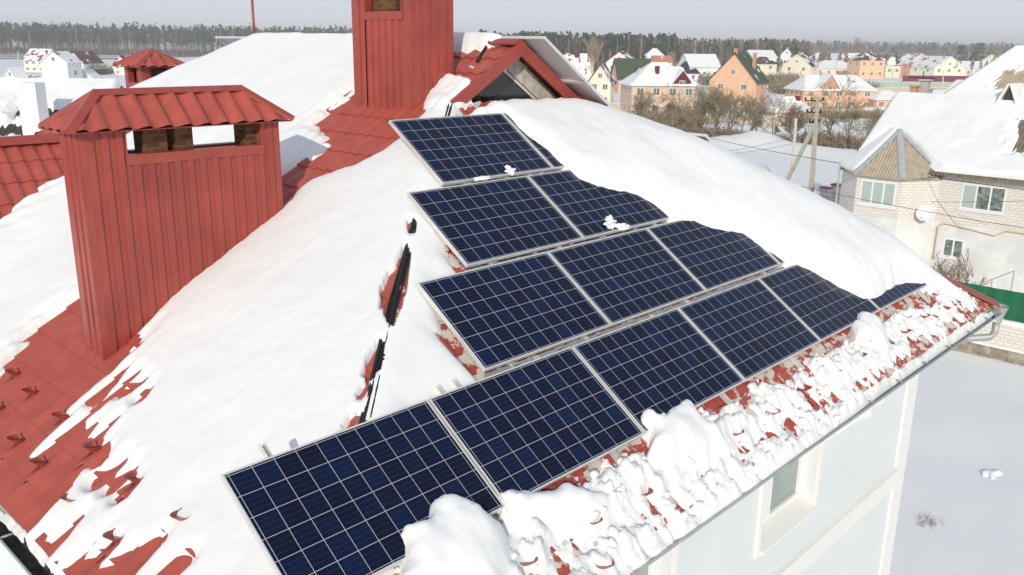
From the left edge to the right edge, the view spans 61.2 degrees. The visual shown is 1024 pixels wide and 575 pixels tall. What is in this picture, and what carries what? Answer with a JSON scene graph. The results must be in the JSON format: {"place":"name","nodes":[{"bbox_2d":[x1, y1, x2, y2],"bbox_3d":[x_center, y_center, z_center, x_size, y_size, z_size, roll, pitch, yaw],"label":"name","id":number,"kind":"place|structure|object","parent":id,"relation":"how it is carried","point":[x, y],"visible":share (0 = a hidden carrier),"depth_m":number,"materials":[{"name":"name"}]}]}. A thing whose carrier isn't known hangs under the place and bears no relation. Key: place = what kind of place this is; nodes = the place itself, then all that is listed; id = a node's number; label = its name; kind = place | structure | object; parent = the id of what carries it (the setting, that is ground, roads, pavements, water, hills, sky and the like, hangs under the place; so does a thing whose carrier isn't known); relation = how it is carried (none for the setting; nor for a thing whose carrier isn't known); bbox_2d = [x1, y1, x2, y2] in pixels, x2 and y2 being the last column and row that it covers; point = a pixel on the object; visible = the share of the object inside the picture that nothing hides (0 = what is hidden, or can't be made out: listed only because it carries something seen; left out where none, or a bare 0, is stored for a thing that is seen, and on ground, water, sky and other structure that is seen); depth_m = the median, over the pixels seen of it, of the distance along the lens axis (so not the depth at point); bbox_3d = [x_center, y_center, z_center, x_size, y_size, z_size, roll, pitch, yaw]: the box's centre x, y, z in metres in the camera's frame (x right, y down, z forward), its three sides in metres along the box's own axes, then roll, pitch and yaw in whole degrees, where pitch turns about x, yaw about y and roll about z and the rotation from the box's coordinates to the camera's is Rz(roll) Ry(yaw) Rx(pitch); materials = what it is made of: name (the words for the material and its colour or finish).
{"place":"outdoors","nodes":[
{"label":"outdoors","id":0,"kind":"place"},
{"bbox_2d":[0,54,202,57],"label":"field","id":1,"kind":"structure","parent":0,"point":[23,55],"depth_m":625.80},
{"bbox_2d":[0,43,1023,574],"bbox_3d":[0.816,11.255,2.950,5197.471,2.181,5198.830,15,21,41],"label":"ground","id":2,"kind":"structure","parent":0,"point":[968,421],"depth_m":28.20,"materials":[{"name":"snow"}]},
{"bbox_2d":[3,67,27,77],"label":"garden shed","id":3,"kind":"structure","parent":2,"relation":"on","point":[18,72],"depth_m":240.65,"materials":[{"name":"paint"}]},
{"bbox_2d":[21,48,53,71],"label":"village house","id":4,"kind":"structure","parent":2,"relation":"on","point":[32,58],"depth_m":334.76,"materials":[{"name":"paint"}]},
{"bbox_2d":[38,51,83,77],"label":"village house","id":5,"kind":"structure","parent":2,"relation":"on","point":[60,64],"depth_m":243.15,"materials":[{"name":"paint"}]},
{"bbox_2d":[0,82,123,135],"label":"neighbour house","id":6,"kind":"structure","parent":2,"relation":"on","point":[34,111],"depth_m":39.70,"materials":[{"name":"grey paint"}]},
{"bbox_2d":[0,77,120,136],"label":"roof snow","id":7,"kind":"structure","parent":6,"relation":"on","point":[61,93],"depth_m":42.95,"materials":[{"name":"snow"}]},
{"bbox_2d":[71,51,103,68],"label":"village house","id":8,"kind":"structure","parent":2,"relation":"on","point":[88,57],"depth_m":346.11,"materials":[{"name":"paint"}]},
{"bbox_2d":[82,69,102,78],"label":"garden shed","id":9,"kind":"structure","parent":2,"relation":"on","point":[90,74],"depth_m":251.72,"materials":[{"name":"paint"}]},
{"bbox_2d":[111,55,144,74],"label":"village house","id":10,"kind":"structure","parent":2,"relation":"on","point":[119,70],"depth_m":321.38,"materials":[{"name":"paint"}]},
{"bbox_2d":[0,21,351,56],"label":"pine wood","id":11,"kind":"object","parent":2,"relation":"on","point":[35,35],"visible":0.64,"depth_m":690.85,"materials":[{"name":"plant"}]},
{"bbox_2d":[84,63,882,127],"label":"scrub belt","id":12,"kind":"object","parent":2,"relation":"on","point":[777,83],"visible":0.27,"depth_m":252.72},
{"bbox_2d":[0,46,998,69],"bbox_3d":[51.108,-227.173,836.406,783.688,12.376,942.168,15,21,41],"label":"undergrowth","id":13,"kind":"object","parent":2,"relation":"on","point":[166,52],"visible":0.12,"depth_m":702.92,"materials":[{"name":"brown wood"}]},
{"bbox_2d":[0,0,1008,574],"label":"house","id":14,"kind":"structure","parent":2,"relation":"on","point":[162,212],"depth_m":8.69,"materials":[{"name":"red metal"}]},
{"bbox_2d":[215,36,246,45],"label":"roof","id":15,"kind":"structure","parent":14,"relation":"on","point":[226,40],"depth_m":15.52,"materials":[{"name":"metal"}]},
{"bbox_2d":[258,442,272,457],"bbox_3d":[-1.320,1.383,5.404,0.874,0.617,0.038,15,21,41],"label":"mounting rail","id":16,"kind":"object","parent":14,"relation":"attached to","point":[264,449],"visible":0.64,"depth_m":5.58,"materials":[{"name":"metal"}]},
{"bbox_2d":[220,399,504,574],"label":"solar panel","id":17,"kind":"object","parent":16,"relation":"on","point":[355,499],"visible":0.96,"depth_m":5.56,"materials":[{"name":"glass"}]},
{"bbox_2d":[0,32,608,574],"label":"roof snow","id":18,"kind":"structure","parent":14,"relation":"on","point":[274,330],"depth_m":7.43,"materials":[{"name":"snow"}]},
{"bbox_2d":[358,40,489,423],"bbox_3d":[-0.844,-0.795,8.152,0.384,2.995,6.398,3,16,6],"label":"cable bundle","id":19,"kind":"object","parent":14,"relation":"attached to","point":[390,313],"visible":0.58,"depth_m":7.12,"materials":[{"name":"black"}]},
{"bbox_2d":[472,69,536,102],"bbox_3d":[-0.210,-2.487,10.746,0.040,0.618,2.065,15,21,41],"label":"gable window","id":20,"kind":"structure","parent":14,"relation":"in","point":[505,87],"depth_m":10.85,"materials":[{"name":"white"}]},
{"bbox_2d":[501,36,587,82],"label":"solar panel","id":21,"kind":"object","parent":14,"relation":"attached to","point":[550,55],"visible":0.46,"depth_m":10.77,"materials":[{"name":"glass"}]},
{"bbox_2d":[467,221,667,270],"bbox_3d":[0.750,-0.458,8.953,0.064,0.071,3.300,15,21,41],"label":"mounting channel","id":22,"kind":"object","parent":14,"relation":"attached to","point":[570,244],"visible":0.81,"depth_m":8.76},
{"bbox_2d":[407,176,582,267],"bbox_3d":[-0.129,-0.691,8.550,1.650,0.039,0.992,-15,57,-44],"label":"solar panel","id":23,"kind":"object","parent":22,"relation":"on","point":[477,223],"visible":1,"depth_m":8.46,"materials":[{"name":"glass"}]},
{"bbox_2d":[527,169,669,239],"bbox_3d":[1.022,-1.003,9.719,1.650,0.039,0.992,-15,57,-44],"label":"solar panel","id":24,"kind":"object","parent":22,"relation":"on","point":[584,208],"visible":0.71,"depth_m":9.53,"materials":[{"name":"glass"}]},
{"bbox_2d":[534,355,619,462],"bbox_3d":[0.575,1.050,7.120,1.088,0.764,0.038,15,21,41],"label":"mounting rail","id":25,"kind":"object","parent":14,"relation":"attached to","point":[614,455],"visible":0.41,"depth_m":6.95,"materials":[{"name":"metal"}]},
{"bbox_2d":[428,347,643,505],"bbox_3d":[0.235,1.033,6.830,1.650,0.038,0.992,-15,57,-44],"label":"solar panel","id":26,"kind":"object","parent":25,"relation":"attached to","point":[536,425],"visible":1,"depth_m":6.75,"materials":[{"name":"glass"}]},
{"bbox_2d":[564,82,613,107],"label":"solar panel","id":27,"kind":"object","parent":14,"relation":"on","point":[588,91],"visible":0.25,"depth_m":11.37,"materials":[{"name":"glass"}]},
{"bbox_2d":[484,266,783,377],"bbox_3d":[2.089,0.086,9.273,0.064,0.071,6.650,15,21,41],"label":"mounting channel","id":28,"kind":"object","parent":14,"relation":"attached to","point":[556,349],"visible":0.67,"depth_m":8.20,"materials":[{"name":"metal"}]},
{"bbox_2d":[416,252,610,372],"bbox_3d":[0.055,0.167,7.697,1.650,0.038,0.992,-15,57,-44],"label":"solar panel","id":29,"kind":"object","parent":28,"relation":"on","point":[494,316],"visible":1,"depth_m":7.61,"materials":[{"name":"glass"}]},
{"bbox_2d":[547,228,705,326],"bbox_3d":[1.206,-0.146,8.866,1.650,0.038,0.992,-15,57,-44],"label":"solar panel","id":30,"kind":"object","parent":28,"relation":"on","point":[621,278],"visible":1,"depth_m":8.79,"materials":[{"name":"glass"}]},
{"bbox_2d":[646,220,779,292],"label":"solar panel","id":31,"kind":"object","parent":28,"relation":"on","point":[707,258],"visible":0.8,"depth_m":9.89,"materials":[{"name":"glass"}]},
{"bbox_2d":[432,80,942,457],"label":"roof snow","id":32,"kind":"structure","parent":14,"relation":"on","point":[674,174],"depth_m":10.70,"materials":[{"name":"snow"}]},
{"bbox_2d":[394,277,995,574],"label":"roof snow","id":33,"kind":"structure","parent":14,"relation":"on","point":[476,539],"depth_m":7.08,"materials":[{"name":"snow"}]},
{"bbox_2d":[650,314,740,411],"bbox_3d":[1.741,0.725,8.314,1.072,0.753,0.038,15,21,41],"label":"mounting rail","id":34,"kind":"object","parent":14,"relation":"attached to","point":[725,398],"visible":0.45,"depth_m":8.13,"materials":[{"name":"metal"}]},
{"bbox_2d":[572,308,744,434],"bbox_3d":[1.386,0.721,7.999,1.650,0.038,0.992,-15,57,-44],"label":"solar panel","id":35,"kind":"object","parent":34,"relation":"on","point":[665,362],"visible":1,"depth_m":7.95,"materials":[{"name":"glass"}]},
{"bbox_2d":[763,455,804,522],"bbox_3d":[3.168,2.048,10.349,0.070,1.528,1.412,15,21,41],"label":"window","id":36,"kind":"structure","parent":14,"relation":"in","point":[784,487],"depth_m":10.66,"materials":[{"name":"white"}]},
{"bbox_2d":[811,345,824,356],"bbox_3d":[3.062,0.362,9.660,0.981,0.690,0.038,15,21,41],"label":"mounting rail","id":37,"kind":"object","parent":14,"relation":"attached to","point":[814,348],"visible":0.14,"depth_m":9.46,"materials":[{"name":"metal"}]},
{"bbox_2d":[678,278,819,381],"bbox_3d":[2.537,0.408,9.168,1.650,0.038,0.992,-15,57,-44],"label":"solar panel","id":38,"kind":"object","parent":37,"relation":"on","point":[749,330],"visible":1,"depth_m":9.10,"materials":[{"name":"glass"}]},
{"bbox_2d":[758,264,879,342],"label":"solar panel","id":39,"kind":"object","parent":14,"relation":"on","point":[820,308],"visible":0.72,"depth_m":10.16,"materials":[{"name":"glass"}]},
{"bbox_2d":[916,290,930,303],"bbox_3d":[5.368,-0.117,11.832,0.767,0.544,0.038,15,21,41],"label":"mounting rail","id":40,"kind":"object","parent":14,"relation":"attached to","point":[924,297],"visible":0.36,"depth_m":11.69,"materials":[{"name":"metal"}]},
{"bbox_2d":[869,282,926,310],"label":"solar panel","id":41,"kind":"object","parent":40,"relation":"on","point":[893,295],"visible":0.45,"depth_m":11.24,"materials":[{"name":"glass"}]},
{"bbox_3d":[0.092,-1.180,9.318,0.064,0.071,2.200,15,21,41],"label":"channel","id":42,"kind":"object","parent":14,"relation":"attached to","visible":0},
{"bbox_2d":[388,113,552,185],"bbox_3d":[-0.409,-1.516,9.300,1.650,0.038,0.992,-15,57,-44],"label":"solar panel","id":43,"kind":"object","parent":42,"relation":"on","point":[450,150],"visible":1,"depth_m":9.22,"materials":[{"name":"glass"}]},
{"bbox_2d":[502,113,565,169],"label":"solar panel","id":44,"kind":"object","parent":42,"relation":"on","point":[549,158],"visible":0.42,"depth_m":9.86,"materials":[{"name":"glass"}]},
{"bbox_2d":[562,53,589,79],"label":"village house","id":45,"kind":"structure","parent":2,"relation":"on","point":[579,62],"depth_m":218.25,"materials":[{"name":"paint"}]},
{"bbox_2d":[479,29,680,71],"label":"pine wood","id":46,"kind":"object","parent":2,"relation":"on","point":[637,46],"visible":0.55,"depth_m":414.86,"materials":[{"name":"plant"}]},
{"bbox_2d":[581,35,604,73],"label":"birch tree","id":47,"kind":"object","parent":2,"relation":"on","point":[593,49],"visible":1,"depth_m":277.64,"materials":[{"name":"brown plant"}]},
{"bbox_2d":[587,63,616,102],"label":"village house","id":48,"kind":"structure","parent":2,"relation":"on","point":[602,81],"depth_m":187.03,"materials":[{"name":"paint"}]},
{"bbox_2d":[604,51,634,71],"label":"village house","id":49,"kind":"structure","parent":2,"relation":"on","point":[619,54],"depth_m":269.10,"materials":[{"name":"paint"}]},
{"bbox_2d":[611,58,650,92],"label":"village house","id":50,"kind":"structure","parent":2,"relation":"on","point":[622,68],"depth_m":242.30,"materials":[{"name":"paint"}]},
{"bbox_2d":[627,88,654,116],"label":"bare tree","id":51,"kind":"object","parent":2,"relation":"on","point":[645,101],"visible":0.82,"depth_m":128.07,"materials":[{"name":"brown plant"}]},
{"bbox_2d":[634,89,678,126],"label":"bare tree","id":52,"kind":"object","parent":2,"relation":"on","point":[653,107],"visible":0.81,"depth_m":125.05,"materials":[{"name":"brown plant"}]},
{"bbox_2d":[618,62,698,114],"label":"village house","id":53,"kind":"structure","parent":2,"relation":"on","point":[657,79],"depth_m":159.55,"materials":[{"name":"paint"}]},
{"bbox_2d":[651,55,673,65],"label":"village house","id":54,"kind":"structure","parent":2,"relation":"on","point":[660,58],"depth_m":312.77,"materials":[{"name":"brick"}]},
{"bbox_2d":[658,84,706,127],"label":"bare tree","id":55,"kind":"object","parent":2,"relation":"on","point":[683,121],"visible":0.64,"depth_m":123.71,"materials":[{"name":"brown plant"}]},
{"bbox_2d":[680,61,699,81],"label":"village house","id":56,"kind":"structure","parent":2,"relation":"on","point":[694,73],"depth_m":325.32,"materials":[{"name":"paint"}]},
{"bbox_2d":[665,88,715,129],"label":"bare tree","id":57,"kind":"object","parent":2,"relation":"on","point":[674,105],"visible":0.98,"depth_m":121.08,"materials":[{"name":"brown plant"}]},
{"bbox_2d":[677,54,720,76],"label":"village house","id":58,"kind":"structure","parent":2,"relation":"on","point":[703,63],"depth_m":327.64,"materials":[{"name":"paint"}]},
{"bbox_2d":[683,80,722,128],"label":"bare tree","id":59,"kind":"object","parent":2,"relation":"on","point":[700,94],"visible":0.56,"depth_m":123.84,"materials":[{"name":"brown plant"}]},
{"bbox_2d":[694,84,736,129],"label":"bare tree","id":60,"kind":"object","parent":2,"relation":"on","point":[715,106],"visible":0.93,"depth_m":120.84,"materials":[{"name":"brown plant"}]},
{"bbox_2d":[714,89,754,130],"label":"bare tree","id":61,"kind":"object","parent":2,"relation":"on","point":[740,111],"visible":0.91,"depth_m":119.16,"materials":[{"name":"brown plant"}]},
{"bbox_2d":[707,48,769,105],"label":"village house","id":62,"kind":"structure","parent":2,"relation":"on","point":[735,70],"depth_m":194.23,"materials":[{"name":"paint"}]},
{"bbox_2d":[675,37,812,68],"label":"mixed wood","id":63,"kind":"object","parent":2,"relation":"on","point":[724,51],"visible":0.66,"depth_m":519.14,"materials":[{"name":"plant"}]},
{"bbox_2d":[706,113,787,125],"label":"fence","id":64,"kind":"object","parent":2,"relation":"on","point":[768,121],"visible":0.26,"depth_m":146.17,"materials":[{"name":"paint"}]},
{"bbox_2d":[730,94,772,130],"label":"bare tree","id":65,"kind":"object","parent":2,"relation":"on","point":[752,108],"visible":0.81,"depth_m":119.57,"materials":[{"name":"brown plant"}]},
{"bbox_2d":[746,50,777,61],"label":"village house","id":66,"kind":"structure","parent":2,"relation":"on","point":[771,54],"depth_m":426.59,"materials":[{"name":"paint"}]},
{"bbox_2d":[756,57,777,75],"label":"village house","id":67,"kind":"structure","parent":2,"relation":"on","point":[766,65],"depth_m":345.07,"materials":[{"name":"paint"}]},
{"bbox_2d":[753,88,801,134],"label":"bare tree","id":68,"kind":"object","parent":2,"relation":"on","point":[769,113],"visible":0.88,"depth_m":117.03,"materials":[{"name":"brown plant"}]},
{"bbox_2d":[778,118,796,181],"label":"street lamp","id":69,"kind":"object","parent":2,"relation":"on","point":[780,128],"visible":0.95,"depth_m":79.42,"materials":[{"name":"grey metal"}]},
{"bbox_2d":[766,96,813,122],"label":"village house","id":70,"kind":"structure","parent":2,"relation":"on","point":[794,98],"depth_m":152.27,"materials":[{"name":"paint"}]},
{"bbox_2d":[773,100,808,141],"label":"bare tree","id":71,"kind":"object","parent":2,"relation":"on","point":[789,112],"visible":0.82,"depth_m":116.76,"materials":[{"name":"brown plant"}]},
{"bbox_2d":[781,52,819,77],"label":"village house","id":72,"kind":"structure","parent":2,"relation":"on","point":[804,63],"depth_m":349.42,"materials":[{"name":"paint"}]},
{"bbox_2d":[785,97,823,191],"bbox_3d":[21.425,-9.029,64.878,4.142,10.346,2.666,15,21,41],"label":"utility pole","id":73,"kind":"object","parent":2,"relation":"on","point":[814,127],"visible":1,"depth_m":63.86,"materials":[{"name":"concrete"}]},
{"bbox_2d":[792,127,834,146],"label":"bare shrub","id":74,"kind":"object","parent":2,"relation":"on","point":[804,138],"visible":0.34,"depth_m":112.07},
{"bbox_2d":[819,186,833,200],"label":"gate pillar","id":75,"kind":"structure","parent":2,"relation":"on","point":[827,189],"depth_m":67.63,"materials":[{"name":"white brick"}]},
{"bbox_2d":[783,73,877,108],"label":"village house","id":76,"kind":"structure","parent":2,"relation":"on","point":[805,84],"depth_m":188.46,"materials":[{"name":"paint"}]},
{"bbox_2d":[817,60,846,74],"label":"village house","id":77,"kind":"structure","parent":2,"relation":"on","point":[827,66],"depth_m":410.15,"materials":[{"name":"paint"}]},
{"bbox_2d":[806,129,862,148],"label":"bare shrub","id":78,"kind":"object","parent":2,"relation":"on","point":[831,141],"visible":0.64,"depth_m":110.99,"materials":[{"name":"plant"}]},
{"bbox_2d":[796,69,873,138],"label":"bare tree","id":79,"kind":"object","parent":2,"relation":"on","point":[830,122],"visible":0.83,"depth_m":111.39,"materials":[{"name":"brown plant"}]},
{"bbox_2d":[818,130,864,149],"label":"bare shrub","id":80,"kind":"object","parent":2,"relation":"on","point":[845,145],"visible":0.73,"depth_m":110.56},
{"bbox_2d":[835,97,873,143],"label":"bare tree","id":81,"kind":"object","parent":2,"relation":"on","point":[854,115],"visible":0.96,"depth_m":110.41,"materials":[{"name":"brown plant"}]},
{"bbox_2d":[846,52,885,78],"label":"village house","id":82,"kind":"structure","parent":2,"relation":"on","point":[867,65],"depth_m":387.26,"materials":[{"name":"paint"}]},
{"bbox_2d":[858,104,882,140],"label":"bare tree","id":83,"kind":"object","parent":2,"relation":"on","point":[877,114],"visible":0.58,"depth_m":111.95,"materials":[{"name":"brown plant"}]},
{"bbox_2d":[728,38,1020,56],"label":"wood","id":84,"kind":"object","parent":2,"relation":"on","point":[898,49],"visible":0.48,"depth_m":967.97,"materials":[{"name":"plant"}]},
{"bbox_2d":[868,90,895,107],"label":"village house","id":85,"kind":"structure","parent":2,"relation":"on","point":[882,97],"depth_m":187.50,"materials":[{"name":"paint"}]},
{"bbox_2d":[775,51,996,74],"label":"scattered wood","id":86,"kind":"object","parent":2,"relation":"on","point":[897,57],"visible":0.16,"depth_m":446.64,"materials":[{"name":"brown wood"}]},
{"bbox_2d":[884,57,902,77],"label":"village house","id":87,"kind":"structure","parent":2,"relation":"on","point":[894,63],"depth_m":405.57,"materials":[{"name":"paint"}]},
{"bbox_2d":[898,53,924,76],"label":"village house","id":88,"kind":"structure","parent":2,"relation":"on","point":[906,60],"depth_m":411.84,"materials":[{"name":"paint"}]},
{"bbox_2d":[875,87,948,92],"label":"fence","id":89,"kind":"object","parent":2,"relation":"on","point":[902,89],"visible":0.12,"depth_m":240.75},
{"bbox_2d":[877,82,948,87],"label":"fence","id":90,"kind":"object","parent":2,"relation":"on","point":[904,84],"visible":0.56,"depth_m":297.68,"materials":[{"name":"grey"}]},
{"bbox_2d":[835,51,1023,292],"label":"brick house","id":91,"kind":"structure","parent":2,"relation":"on","point":[895,169],"depth_m":47.07,"materials":[{"name":"beige brick"}]},
{"bbox_2d":[839,127,896,170],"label":"roof snow","id":92,"kind":"structure","parent":91,"relation":"on","point":[857,159],"depth_m":49.00,"materials":[{"name":"snow"}]},
{"bbox_2d":[856,179,896,209],"bbox_3d":[20.267,-5.177,47.988,2.190,1.460,0.120,15,21,41],"label":"window","id":93,"kind":"structure","parent":91,"relation":"in","point":[881,192],"depth_m":47.99,"materials":[{"name":"white"}]},
{"bbox_2d":[916,205,933,220],"bbox_3d":[22.400,-4.051,46.930,0.764,0.845,0.935,-2,16,-11],"label":"satellite dish","id":94,"kind":"object","parent":91,"relation":"attached to","point":[922,215],"visible":0.95,"depth_m":46.91,"materials":[{"name":"white"}]},
{"bbox_2d":[858,92,1023,179],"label":"roof snow","id":95,"kind":"structure","parent":91,"relation":"on","point":[972,134],"depth_m":47.81,"materials":[{"name":"snow"}]},
{"bbox_2d":[938,237,964,261],"bbox_3d":[24.001,-2.081,47.095,1.290,1.150,0.120,15,21,41],"label":"window","id":96,"kind":"structure","parent":91,"relation":"in","point":[952,247],"depth_m":47.11,"materials":[{"name":"white"}]},
{"bbox_2d":[956,183,1007,215],"bbox_3d":[24.834,-4.660,45.628,2.390,1.460,0.120,15,21,41],"label":"window","id":97,"kind":"structure","parent":91,"relation":"in","point":[974,197],"depth_m":45.63,"materials":[{"name":"white"}]},
{"bbox_2d":[944,45,1023,95],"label":"roof snow","id":98,"kind":"structure","parent":91,"relation":"on","point":[980,81],"depth_m":50.63,"materials":[{"name":"snow"}]},
{"bbox_2d":[902,75,968,81],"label":"fence","id":99,"kind":"object","parent":2,"relation":"on","point":[938,78],"visible":0.51,"depth_m":355.53,"materials":[{"name":"red"}]},
{"bbox_2d":[909,56,965,75],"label":"village house","id":100,"kind":"structure","parent":2,"relation":"on","point":[938,65],"depth_m":374.73,"materials":[{"name":"paint"}]},
{"bbox_2d":[933,255,965,281],"bbox_3d":[24.136,-1.004,47.611,2.316,2.070,3.201,12,19,34],"label":"bare shrub","id":101,"kind":"object","parent":2,"relation":"on","point":[944,271],"visible":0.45,"depth_m":47.20,"materials":[{"name":"beige plant"}]},
{"bbox_2d":[936,248,992,285],"bbox_3d":[24.741,-1.341,47.506,4.348,2.811,3.146,5,16,13],"label":"bare shrub","id":102,"kind":"object","parent":2,"relation":"on","point":[966,277],"visible":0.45,"depth_m":46.59,"materials":[{"name":"beige plant"}]},
{"bbox_2d":[959,61,983,75],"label":"village house","id":103,"kind":"structure","parent":2,"relation":"on","point":[967,69],"depth_m":439.25,"materials":[{"name":"paint"}]},
{"bbox_2d":[952,280,1023,365],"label":"fence","id":104,"kind":"object","parent":2,"relation":"on","point":[1005,343],"visible":0.27,"depth_m":36.05,"materials":[{"name":"metal"}]},
{"bbox_2d":[981,469,1002,479],"bbox_3d":[14.742,5.687,26.532,0.495,0.192,0.817,15,21,41],"label":"snow mound","id":105,"kind":"object","parent":2,"relation":"on","point":[991,474],"visible":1,"depth_m":26.44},
{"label":"utility pole","id":106,"kind":"object","parent":2,"relation":"on","visible":0},
{"bbox_2d":[711,138,1023,189],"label":"power line","id":107,"kind":"object","parent":106,"relation":"attached to","point":[927,176],"visible":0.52,"depth_m":46.05,"materials":[{"name":"black"}]},
{"bbox_2d":[0,0,1023,55],"label":"sky","id":108,"kind":"structure","parent":0,"point":[965,22],"materials":[{"name":"white"}]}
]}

